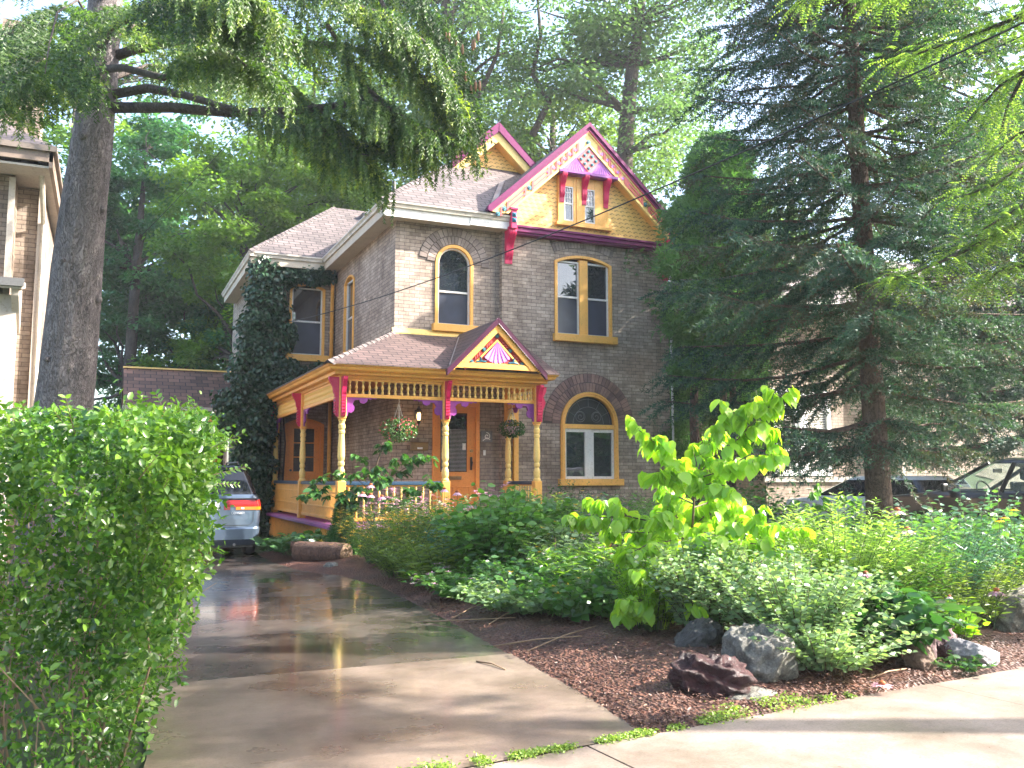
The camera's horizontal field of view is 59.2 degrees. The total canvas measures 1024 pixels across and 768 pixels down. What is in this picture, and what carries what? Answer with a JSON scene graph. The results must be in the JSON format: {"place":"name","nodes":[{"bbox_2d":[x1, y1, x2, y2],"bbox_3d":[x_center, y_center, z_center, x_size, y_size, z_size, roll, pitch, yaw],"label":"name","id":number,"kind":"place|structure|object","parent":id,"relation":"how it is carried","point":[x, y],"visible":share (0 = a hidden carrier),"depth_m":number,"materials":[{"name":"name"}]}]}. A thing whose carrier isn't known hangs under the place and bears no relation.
{"place":"outdoors","nodes":[
{"label":"outdoors","id":0,"kind":"place"},
{"bbox_2d":[0,18,62,562],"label":"house","id":1,"kind":"structure","parent":0,"point":[31,185],"depth_m":16.73,"materials":[{"name":"beige brick"}]},
{"bbox_2d":[0,501,621,767],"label":"ground","id":2,"kind":"structure","parent":0,"point":[29,710],"depth_m":5.68,"materials":[{"name":"plant"}]},
{"bbox_2d":[0,379,249,767],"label":"privet hedge","id":3,"kind":"object","parent":2,"relation":"on","point":[162,472],"visible":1,"depth_m":4.45,"materials":[{"name":"green plant"}]},
{"bbox_2d":[60,98,211,411],"bbox_3d":[-16.972,-3.721,38.126,8.736,18.392,8.110,-1,-6,8],"label":"maple tree","id":4,"kind":"object","parent":2,"relation":"on","point":[130,275],"visible":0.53,"depth_m":37.07,"materials":[{"name":"green plant"}]},
{"bbox_2d":[0,0,332,234],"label":"wood edge tree","id":5,"kind":"object","parent":2,"relation":"on","point":[63,141],"visible":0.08,"depth_m":45.83,"materials":[{"name":"green plant"}]},
{"bbox_2d":[97,232,239,378],"bbox_3d":[-13.286,-0.699,38.317,9.462,12.407,6.756,-4,-7,36],"label":"backyard tree","id":6,"kind":"object","parent":2,"relation":"on","point":[198,313],"visible":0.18,"depth_m":37.70,"materials":[{"name":"green plant"}]},
{"bbox_2d":[0,0,495,591],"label":"spruce tree","id":7,"kind":"object","parent":2,"relation":"on","point":[226,48],"visible":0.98,"depth_m":11.81,"materials":[{"name":"green plant"}]},
{"bbox_2d":[120,165,385,464],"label":"backyard tree","id":8,"kind":"object","parent":2,"relation":"on","point":[190,358],"visible":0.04,"depth_m":41.60,"materials":[{"name":"green plant"}]},
{"bbox_2d":[126,115,398,464],"bbox_3d":[-10.940,-2.684,36.331,11.899,16.144,9.525,-5,-8,39],"label":"ash tree","id":9,"kind":"object","parent":2,"relation":"on","point":[269,200],"visible":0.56,"depth_m":33.81,"materials":[{"name":"green plant"}]},
{"bbox_2d":[173,7,496,276],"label":"wood edge tree","id":10,"kind":"object","parent":2,"relation":"on","point":[218,207],"visible":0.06,"depth_m":47.25,"materials":[{"name":"green plant"}]},
{"bbox_2d":[143,654,637,767],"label":"driveway apron","id":11,"kind":"object","parent":2,"relation":"on","point":[377,717],"visible":0.9,"depth_m":5.85,"materials":[{"name":"concrete"}]},
{"bbox_2d":[301,0,570,160],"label":"locust tree","id":12,"kind":"object","parent":2,"relation":"on","point":[465,10],"visible":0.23,"depth_m":35.77,"materials":[{"name":"green plant"}]},
{"bbox_2d":[221,122,676,537],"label":"house","id":13,"kind":"structure","parent":2,"relation":"on","point":[554,344],"depth_m":21.64,"materials":[{"name":"brown brick"}]},
{"bbox_2d":[209,255,337,536],"bbox_3d":[-6.407,0.330,24.470,3.430,7.925,1.249,3,-6,-24],"label":"ivy vine","id":14,"kind":"object","parent":13,"relation":"attached to","point":[264,330],"visible":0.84,"depth_m":24.15,"materials":[{"name":"green plant"}]},
{"bbox_2d":[282,419,323,511],"bbox_3d":[-5.774,2.239,24.946,1.080,2.560,0.180,3,-6,-24],"label":"door","id":15,"kind":"structure","parent":13,"relation":"in","point":[314,443],"depth_m":25.00,"materials":[{"name":"orange paint"}]},
{"bbox_2d":[285,283,328,361],"bbox_3d":[-5.745,-1.736,25.345,1.200,2.230,0.270,3,-6,-24],"label":"window","id":16,"kind":"structure","parent":13,"relation":"in","point":[307,302],"depth_m":25.42,"materials":[{"name":"glass"}]},
{"bbox_2d":[341,275,354,353],"bbox_3d":[-4.369,-1.776,24.086,0.280,2.290,1.250,3,-6,-24],"label":"window","id":17,"kind":"structure","parent":13,"relation":"in","point":[349,286],"depth_m":24.41,"materials":[{"name":"yellow paint"}]},
{"bbox_2d":[378,399,418,442],"bbox_3d":[-2.315,0.756,18.391,0.832,0.910,0.860,3,-6,-24],"label":"hanging basket","id":18,"kind":"object","parent":13,"relation":"hanging from","point":[403,429],"visible":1,"depth_m":18.25,"materials":[{"name":"green metal"}]},
{"bbox_2d":[410,442,428,450],"bbox_3d":[-2.070,1.392,20.133,0.420,0.190,0.100,3,-6,-24],"label":"mailbox","id":19,"kind":"object","parent":13,"relation":"attached to","point":[418,446],"visible":1,"depth_m":20.09,"materials":[{"name":"gold metal"}]},
{"bbox_2d":[432,245,477,332],"bbox_3d":[-1.333,-2.213,20.895,1.100,2.060,0.250,3,-6,-24],"label":"window","id":20,"kind":"structure","parent":13,"relation":"in","point":[453,291],"depth_m":20.95,"materials":[{"name":"glass"}]},
{"bbox_2d":[432,402,479,514],"bbox_3d":[-1.282,1.729,20.519,1.140,2.660,0.232,3,-6,-24],"label":"door","id":21,"kind":"structure","parent":13,"relation":"in","point":[464,427],"depth_m":20.60,"materials":[{"name":"orange paint"}]},
{"bbox_2d":[497,405,525,438],"bbox_3d":[-0.006,0.839,20.085,0.677,0.765,0.666,3,-6,-24],"label":"hanging basket","id":22,"kind":"object","parent":13,"relation":"hanging from","point":[513,430],"visible":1,"depth_m":19.97,"materials":[{"name":"green plastic"}]},
{"bbox_2d":[555,172,611,231],"bbox_3d":[1.763,-4.486,22.200,1.540,1.330,0.130,3,-6,-24],"label":"window","id":23,"kind":"structure","parent":13,"relation":"in","point":[571,211],"depth_m":22.14,"materials":[{"name":"yellow paint"}]},
{"bbox_2d":[553,256,617,344],"bbox_3d":[1.775,-2.076,22.120,1.740,2.160,0.250,3,-6,-24],"label":"window","id":24,"kind":"structure","parent":13,"relation":"in","point":[582,290],"depth_m":22.12,"materials":[{"name":"glass"}]},
{"bbox_2d":[558,392,623,485],"bbox_3d":[1.889,1.321,21.819,1.750,2.260,0.250,3,-6,-24],"label":"window","id":25,"kind":"structure","parent":13,"relation":"in","point":[589,438],"depth_m":21.82,"materials":[{"name":"yellow paint"}]},
{"bbox_2d":[289,21,1023,321],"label":"overhead wire","id":26,"kind":"object","parent":13,"relation":"attached to","point":[953,55],"visible":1,"depth_m":10.76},
{"bbox_2d":[352,63,684,198],"bbox_3d":[-0.177,-9.884,41.780,17.175,10.772,8.639,-3,-7,27],"label":"understory tree","id":27,"kind":"object","parent":2,"relation":"on","point":[536,154],"visible":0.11,"depth_m":39.15,"materials":[{"name":"green plant"}]},
{"bbox_2d":[468,0,750,194],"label":"locust tree","id":28,"kind":"object","parent":2,"relation":"on","point":[596,30],"visible":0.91,"depth_m":34.80,"materials":[{"name":"green plant"}]},
{"bbox_2d":[258,550,1023,733],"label":"mulch bed","id":29,"kind":"object","parent":2,"relation":"on","point":[357,567],"visible":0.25,"depth_m":7.47,"materials":[{"name":"wood"}]},
{"bbox_2d":[249,534,334,555],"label":"hosta","id":30,"kind":"object","parent":29,"relation":"on","point":[281,545],"visible":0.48,"depth_m":16.93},
{"bbox_2d":[277,528,325,539],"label":"hosta","id":31,"kind":"object","parent":29,"relation":"on","point":[317,531],"visible":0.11,"depth_m":17.77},
{"bbox_2d":[291,541,352,560],"bbox_3d":[-3.431,3.049,16.290,1.102,0.396,0.395,-3,-7,27],"label":"log","id":32,"kind":"object","parent":29,"relation":"on","point":[313,551],"visible":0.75,"depth_m":16.14,"materials":[{"name":"brown wood"}]},
{"bbox_2d":[324,499,360,554],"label":"dwarf cedar","id":33,"kind":"object","parent":29,"relation":"on","point":[331,533],"visible":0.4,"depth_m":16.85,"materials":[{"name":"green plant"}]},
{"bbox_2d":[291,441,443,520],"bbox_3d":[-2.658,2.166,16.655,2.832,2.268,1.274,0,-6,1],"label":"sapling","id":34,"kind":"object","parent":29,"relation":"on","point":[383,482],"visible":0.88,"depth_m":16.82,"materials":[{"name":"green plant"}]},
{"bbox_2d":[323,494,441,562],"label":"st johns wort","id":35,"kind":"object","parent":29,"relation":"on","point":[363,527],"visible":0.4,"depth_m":15.10,"materials":[{"name":"green plant"}]},
{"bbox_2d":[319,497,459,577],"bbox_3d":[-1.670,2.307,13.678,2.531,1.180,2.625,3,-6,-24],"label":"st johns wort","id":36,"kind":"object","parent":29,"relation":"on","point":[388,564],"visible":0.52,"depth_m":13.35,"materials":[{"name":"green plant"}]},
{"bbox_2d":[362,488,428,532],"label":"coneflower clump","id":37,"kind":"object","parent":29,"relation":"on","point":[391,506],"visible":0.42,"depth_m":15.84,"materials":[{"name":"pink plant"}]},
{"bbox_2d":[356,496,463,548],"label":"perennial clump","id":38,"kind":"object","parent":29,"relation":"on","point":[415,519],"visible":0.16,"depth_m":14.45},
{"bbox_2d":[371,532,477,584],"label":"perennial clump","id":39,"kind":"object","parent":29,"relation":"on","point":[422,555],"visible":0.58,"depth_m":12.22,"materials":[{"name":"plant"}]},
{"bbox_2d":[391,497,494,537],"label":"perennial clump","id":40,"kind":"object","parent":29,"relation":"on","point":[457,501],"visible":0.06,"depth_m":14.62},
{"bbox_2d":[398,561,529,598],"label":"perennial clump","id":41,"kind":"object","parent":29,"relation":"on","point":[442,587],"visible":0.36,"depth_m":10.97,"materials":[{"name":"green plant"}]},
{"bbox_2d":[411,506,531,573],"bbox_3d":[-0.414,2.235,12.922,1.787,1.062,2.056,-1,-6,13],"label":"perennial clump","id":42,"kind":"object","parent":29,"relation":"on","point":[435,539],"visible":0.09,"depth_m":12.64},
{"bbox_2d":[429,480,566,574],"bbox_3d":[-0.214,1.975,11.966,1.750,1.384,1.666,-5,-8,39],"label":"broadleaf shrub","id":43,"kind":"object","parent":29,"relation":"on","point":[498,531],"visible":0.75,"depth_m":11.68,"materials":[{"name":"plant"}]},
{"bbox_2d":[449,574,579,614],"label":"perennial clump","id":44,"kind":"object","parent":29,"relation":"on","point":[490,596],"visible":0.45,"depth_m":9.55,"materials":[{"name":"plant"}]},
{"bbox_2d":[466,484,578,550],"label":"broadleaf shrub","id":45,"kind":"object","parent":29,"relation":"on","point":[549,505],"visible":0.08,"depth_m":13.11,"materials":[{"name":"green plant"}]},
{"bbox_2d":[463,542,599,592],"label":"perennial clump","id":46,"kind":"object","parent":29,"relation":"on","point":[506,569],"visible":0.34,"depth_m":10.46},
{"bbox_2d":[494,636,581,646],"bbox_3d":[0.235,2.339,8.199,0.808,0.116,0.040,-1,-6,5],"label":"stick","id":47,"kind":"object","parent":29,"relation":"on","point":[533,640],"visible":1,"depth_m":8.21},
{"bbox_2d":[488,519,630,563],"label":"perennial clump","id":48,"kind":"object","parent":29,"relation":"on","point":[566,538],"visible":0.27,"depth_m":11.63,"materials":[{"name":"green plant"}]},
{"bbox_2d":[491,564,627,621],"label":"perennial clump","id":49,"kind":"object","parent":29,"relation":"on","point":[576,607],"visible":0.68,"depth_m":9.04,"materials":[{"name":"green plant"}]},
{"bbox_2d":[527,478,609,515],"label":"dark shrub","id":50,"kind":"object","parent":29,"relation":"on","point":[567,491],"visible":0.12,"depth_m":20.08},
{"bbox_2d":[530,495,612,544],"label":"perennial clump","id":51,"kind":"object","parent":29,"relation":"on","point":[569,511],"visible":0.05,"depth_m":13.17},
{"bbox_2d":[520,540,647,573],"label":"perennial clump","id":52,"kind":"object","parent":29,"relation":"on","point":[578,557],"visible":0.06,"depth_m":10.66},
{"bbox_2d":[525,534,649,582],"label":"perennial clump","id":53,"kind":"object","parent":29,"relation":"on","point":[609,560],"visible":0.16,"depth_m":10.41,"materials":[{"name":"green plant"}]},
{"bbox_2d":[549,557,628,589],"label":"perennial clump","id":54,"kind":"object","parent":29,"relation":"on","point":[579,569],"visible":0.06,"depth_m":9.68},
{"bbox_2d":[536,510,641,560],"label":"perennial clump","id":55,"kind":"object","parent":29,"relation":"on","point":[593,534],"visible":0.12,"depth_m":11.96,"materials":[{"name":"green plant"}]},
{"bbox_2d":[542,489,636,533],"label":"perennial clump","id":56,"kind":"object","parent":29,"relation":"on","point":[581,505],"visible":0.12,"depth_m":15.51,"materials":[{"name":"green plant"}]},
{"bbox_2d":[541,488,657,545],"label":"perennial clump","id":57,"kind":"object","parent":29,"relation":"on","point":[645,511],"visible":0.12,"depth_m":13.87,"materials":[{"name":"green plant"}]},
{"bbox_2d":[574,583,625,617],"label":"leafy plant","id":58,"kind":"object","parent":29,"relation":"on","point":[607,597],"visible":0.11,"depth_m":9.01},
{"bbox_2d":[607,558,688,631],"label":"lime shrub","id":59,"kind":"object","parent":29,"relation":"on","point":[661,615],"visible":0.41,"depth_m":8.40,"materials":[{"name":"green plant"}]},
{"bbox_2d":[625,488,710,529],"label":"perennial clump","id":60,"kind":"object","parent":29,"relation":"on","point":[640,505],"visible":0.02,"depth_m":15.47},
{"bbox_2d":[583,551,756,582],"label":"perennial clump","id":61,"kind":"object","parent":29,"relation":"on","point":[614,575],"visible":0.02,"depth_m":9.61,"materials":[{"name":"green plant"}]},
{"bbox_2d":[561,385,815,630],"bbox_3d":[1.627,1.279,9.174,2.212,2.491,2.368,3,-6,-24],"label":"dogwood","id":62,"kind":"object","parent":29,"relation":"on","point":[690,476],"visible":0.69,"depth_m":8.94,"materials":[{"name":"green plant"}]},
{"bbox_2d":[625,531,772,631],"bbox_3d":[1.756,1.812,8.232,1.327,0.935,1.212,3,-6,-24],"label":"snowy shrub","id":63,"kind":"object","parent":29,"relation":"on","point":[675,567],"visible":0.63,"depth_m":8.07,"materials":[{"name":"plant"}]},
{"bbox_2d":[674,616,724,646],"bbox_3d":[1.613,2.218,7.705,0.600,0.437,0.410,3,-6,-24],"label":"rock","id":64,"kind":"object","parent":29,"relation":"on","point":[702,631],"visible":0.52,"depth_m":7.57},
{"bbox_2d":[623,189,778,505],"bbox_3d":[4.663,-0.612,22.273,3.927,8.922,4.382,3,-6,-24],"label":"slim tree","id":65,"kind":"object","parent":29,"relation":"on","point":[694,437],"visible":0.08,"depth_m":22.00,"materials":[{"name":"green plant"}]},
{"bbox_2d":[667,650,757,699],"bbox_3d":[1.405,2.111,6.379,0.613,0.414,0.382,0,-6,3],"label":"rock","id":66,"kind":"object","parent":29,"relation":"on","point":[712,675],"visible":0.81,"depth_m":6.25,"materials":[{"name":"stone"}]},
{"bbox_2d":[644,124,803,490],"bbox_3d":[4.833,-1.249,21.013,3.751,10.030,3.718,3,-6,-24],"label":"cedar tree","id":67,"kind":"object","parent":29,"relation":"on","point":[676,333],"visible":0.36,"depth_m":20.68,"materials":[{"name":"green plant"}]},
{"bbox_2d":[695,483,794,524],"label":"perennial clump","id":68,"kind":"object","parent":29,"relation":"on","point":[762,502],"visible":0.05,"depth_m":14.65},
{"bbox_2d":[728,686,776,700],"bbox_3d":[1.677,2.187,6.264,0.252,0.140,0.474,-6,-8,43],"label":"rock","id":69,"kind":"object","parent":29,"relation":"on","point":[757,692],"visible":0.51,"depth_m":6.21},
{"bbox_2d":[721,623,798,682],"bbox_3d":[1.887,2.113,6.814,0.574,0.575,0.558,3,-6,-24],"label":"rock","id":70,"kind":"object","parent":29,"relation":"on","point":[766,661],"visible":0.57,"depth_m":6.63,"materials":[{"name":"stone"}]},
{"bbox_2d":[737,477,807,521],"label":"perennial clump","id":71,"kind":"object","parent":29,"relation":"on","point":[756,497],"visible":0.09,"depth_m":16.74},
{"bbox_2d":[665,538,912,639],"bbox_3d":[2.418,1.768,7.607,1.987,0.920,2.110,3,-6,-24],"label":"snowy shrub","id":72,"kind":"object","parent":29,"relation":"on","point":[789,590],"visible":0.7,"depth_m":7.28,"materials":[{"name":"plant"}]},
{"bbox_2d":[752,506,872,542],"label":"yard shrub","id":73,"kind":"object","parent":29,"relation":"on","point":[826,517],"visible":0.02,"depth_m":14.68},
{"bbox_2d":[637,0,1023,536],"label":"spruce tree","id":74,"kind":"object","parent":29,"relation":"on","point":[866,330],"visible":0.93,"depth_m":13.47,"materials":[{"name":"green plant"}]},
{"bbox_2d":[724,605,940,675],"bbox_3d":[2.484,1.961,7.010,1.560,0.508,1.364,-3,-6,23],"label":"snowy shrub","id":75,"kind":"object","parent":29,"relation":"on","point":[830,652],"visible":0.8,"depth_m":6.75,"materials":[{"name":"plant"}]},
{"bbox_2d":[789,483,882,539],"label":"sapling","id":76,"kind":"object","parent":29,"relation":"on","point":[816,494],"visible":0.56,"depth_m":12.33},
{"bbox_2d":[745,491,961,592],"bbox_3d":[3.332,1.726,9.087,2.111,1.283,2.229,3,-6,-24],"label":"goldenrod","id":77,"kind":"object","parent":29,"relation":"on","point":[862,555],"visible":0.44,"depth_m":8.76,"materials":[{"name":"green plant"}]},
{"bbox_2d":[791,505,979,538],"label":"yard shrub","id":78,"kind":"object","parent":29,"relation":"on","point":[858,518],"visible":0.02,"depth_m":15.72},
{"bbox_2d":[806,520,983,610],"bbox_3d":[3.858,1.883,9.178,1.733,0.990,1.608,-2,-6,16],"label":"goldenrod","id":79,"kind":"object","parent":29,"relation":"on","point":[918,587],"visible":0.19,"depth_m":8.88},
{"bbox_2d":[805,575,985,660],"bbox_3d":[3.081,1.939,7.571,1.418,0.644,1.387,0,-6,3],"label":"broadleaf plant","id":80,"kind":"object","parent":29,"relation":"on","point":[924,603],"visible":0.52,"depth_m":7.20,"materials":[{"name":"plant"}]},
{"bbox_2d":[901,640,935,670],"bbox_3d":[3.235,2.193,7.208,0.250,0.279,0.243,3,-6,-24],"label":"rock","id":81,"kind":"object","parent":29,"relation":"on","point":[923,663],"visible":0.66,"depth_m":7.12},
{"bbox_2d":[838,511,1023,609],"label":"feathery plant","id":82,"kind":"object","parent":29,"relation":"on","point":[990,559],"visible":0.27,"depth_m":9.46,"materials":[{"name":"plant"}]},
{"bbox_2d":[867,480,1023,553],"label":"leafy shrub","id":83,"kind":"object","parent":29,"relation":"on","point":[972,514],"visible":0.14,"depth_m":11.91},
{"bbox_2d":[867,510,1023,556],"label":"yard shrub","id":84,"kind":"object","parent":29,"relation":"on","point":[948,514],"visible":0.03,"depth_m":13.39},
{"bbox_2d":[936,621,956,651],"bbox_3d":[3.664,2.188,7.751,0.283,0.306,0.247,3,-6,-24],"label":"rock","id":85,"kind":"object","parent":29,"relation":"on","point":[939,643],"visible":0.12,"depth_m":7.64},
{"bbox_2d":[886,488,1023,588],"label":"leafy shrub","id":86,"kind":"object","parent":29,"relation":"on","point":[978,525],"visible":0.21,"depth_m":10.62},
{"bbox_2d":[931,650,996,672],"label":"weed tuft","id":87,"kind":"object","parent":29,"relation":"on","point":[974,664],"visible":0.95,"depth_m":7.15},
{"bbox_2d":[904,549,1023,624],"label":"feathery plant","id":88,"kind":"object","parent":29,"relation":"on","point":[984,597],"visible":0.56,"depth_m":8.80,"materials":[{"name":"plant"}]},
{"bbox_2d":[936,594,991,640],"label":"bright plant","id":89,"kind":"object","parent":29,"relation":"on","point":[968,630],"visible":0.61,"depth_m":8.10,"materials":[{"name":"green plant"}]},
{"bbox_2d":[944,638,999,666],"bbox_3d":[3.815,2.229,7.471,0.461,0.240,0.333,3,-6,-24],"label":"rock","id":90,"kind":"object","parent":29,"relation":"on","point":[965,649],"visible":0.66,"depth_m":7.36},
{"bbox_2d":[986,587,1006,629],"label":"coneflower","id":91,"kind":"object","parent":29,"relation":"on","point":[995,589],"visible":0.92,"depth_m":8.59,"materials":[{"name":"pink plant"}]},
{"bbox_2d":[991,585,1023,632],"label":"rock","id":92,"kind":"object","parent":29,"relation":"on","point":[1013,621],"visible":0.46,"depth_m":8.66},
{"bbox_2d":[600,36,851,277],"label":"wood edge tree","id":93,"kind":"object","parent":2,"relation":"on","point":[675,142],"visible":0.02,"depth_m":47.29,"materials":[{"name":"green plant"}]},
{"bbox_2d":[669,247,1023,512],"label":"house","id":94,"kind":"structure","parent":2,"relation":"on","point":[842,419],"depth_m":26.78,"materials":[{"name":"beige brick"}]},
{"bbox_2d":[774,391,832,475],"bbox_3d":[8.481,1.426,26.313,2.150,2.500,0.140,3,-6,-24],"label":"window","id":95,"kind":"structure","parent":94,"relation":"in","point":[826,424],"depth_m":26.54,"materials":[{"name":"white glass"}]},
{"bbox_2d":[771,146,926,262],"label":"wood edge tree","id":96,"kind":"object","parent":2,"relation":"on","point":[844,195],"depth_m":49.34,"materials":[{"name":"green plant"}]},
{"bbox_2d":[785,476,953,528],"bbox_3d":[8.024,2.778,20.023,1.754,1.470,4.312,3,-7,-28],"label":"silver car","id":97,"kind":"object","parent":2,"relation":"on","point":[921,483],"visible":0.12,"depth_m":19.41,"materials":[{"name":"paint"}]},
{"bbox_2d":[767,0,1023,315],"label":"honey locust","id":98,"kind":"object","parent":2,"relation":"on","point":[1018,226],"visible":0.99,"depth_m":9.10,"materials":[{"name":"green plant"}]},
{"bbox_2d":[816,0,1023,239],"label":"street tree","id":99,"kind":"object","parent":2,"relation":"on","point":[991,87],"visible":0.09,"depth_m":23.50,"materials":[{"name":"green plant"}]},
{"bbox_2d":[838,106,1023,475],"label":"spruce tree","id":100,"kind":"object","parent":2,"relation":"on","point":[996,450],"visible":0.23,"depth_m":18.66,"materials":[{"name":"green plant"}]},
{"bbox_2d":[892,457,1023,530],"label":"dark suv","id":101,"kind":"object","parent":2,"relation":"on","point":[1005,476],"visible":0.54,"depth_m":15.56,"materials":[{"name":"black paint"}]},
{"bbox_2d":[147,547,507,683],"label":"driveway","id":102,"kind":"structure","parent":0,"point":[258,615],"depth_m":9.39,"materials":[{"name":"concrete"}]},
{"bbox_2d":[118,366,231,515],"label":"garage","id":103,"kind":"structure","parent":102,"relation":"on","point":[179,384],"depth_m":28.36,"materials":[{"name":"red"}]},
{"bbox_2d":[188,461,260,553],"bbox_3d":[-6.812,2.646,19.599,1.933,1.885,5.155,3,-6,-24],"label":"minivan","id":104,"kind":"object","parent":102,"relation":"on","point":[241,523],"visible":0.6,"depth_m":17.58,"materials":[{"name":"silver painted metal"},{"name":"glass"},{"name":"red plastic"}]},
{"bbox_2d":[0,0,1023,480],"label":"sky","id":105,"kind":"structure","parent":0,"point":[8,10],"materials":[{"name":"white"}]},
{"bbox_2d":[650,215,800,476],"bbox_3d":[5.120,-0.595,23.904,4.274,9.326,4.293,3,-6,-24],"label":"cedar tree","id":106,"kind":"object","parent":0,"point":[681,428],"visible":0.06,"depth_m":23.03,"materials":[{"name":"green plant"}]},
{"bbox_2d":[471,667,1023,767],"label":"sidewalk","id":107,"kind":"structure","parent":0,"point":[926,727],"depth_m":5.38,"materials":[{"name":"concrete"}]},
{"bbox_2d":[397,690,857,767],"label":"weeds","id":108,"kind":"object","parent":107,"relation":"on","point":[566,746],"visible":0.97,"depth_m":5.44,"materials":[{"name":"green plant"}]},
{"bbox_2d":[835,35,1023,106],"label":"overhead wire","id":109,"kind":"object","parent":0,"point":[937,71],"visible":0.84,"depth_m":11.49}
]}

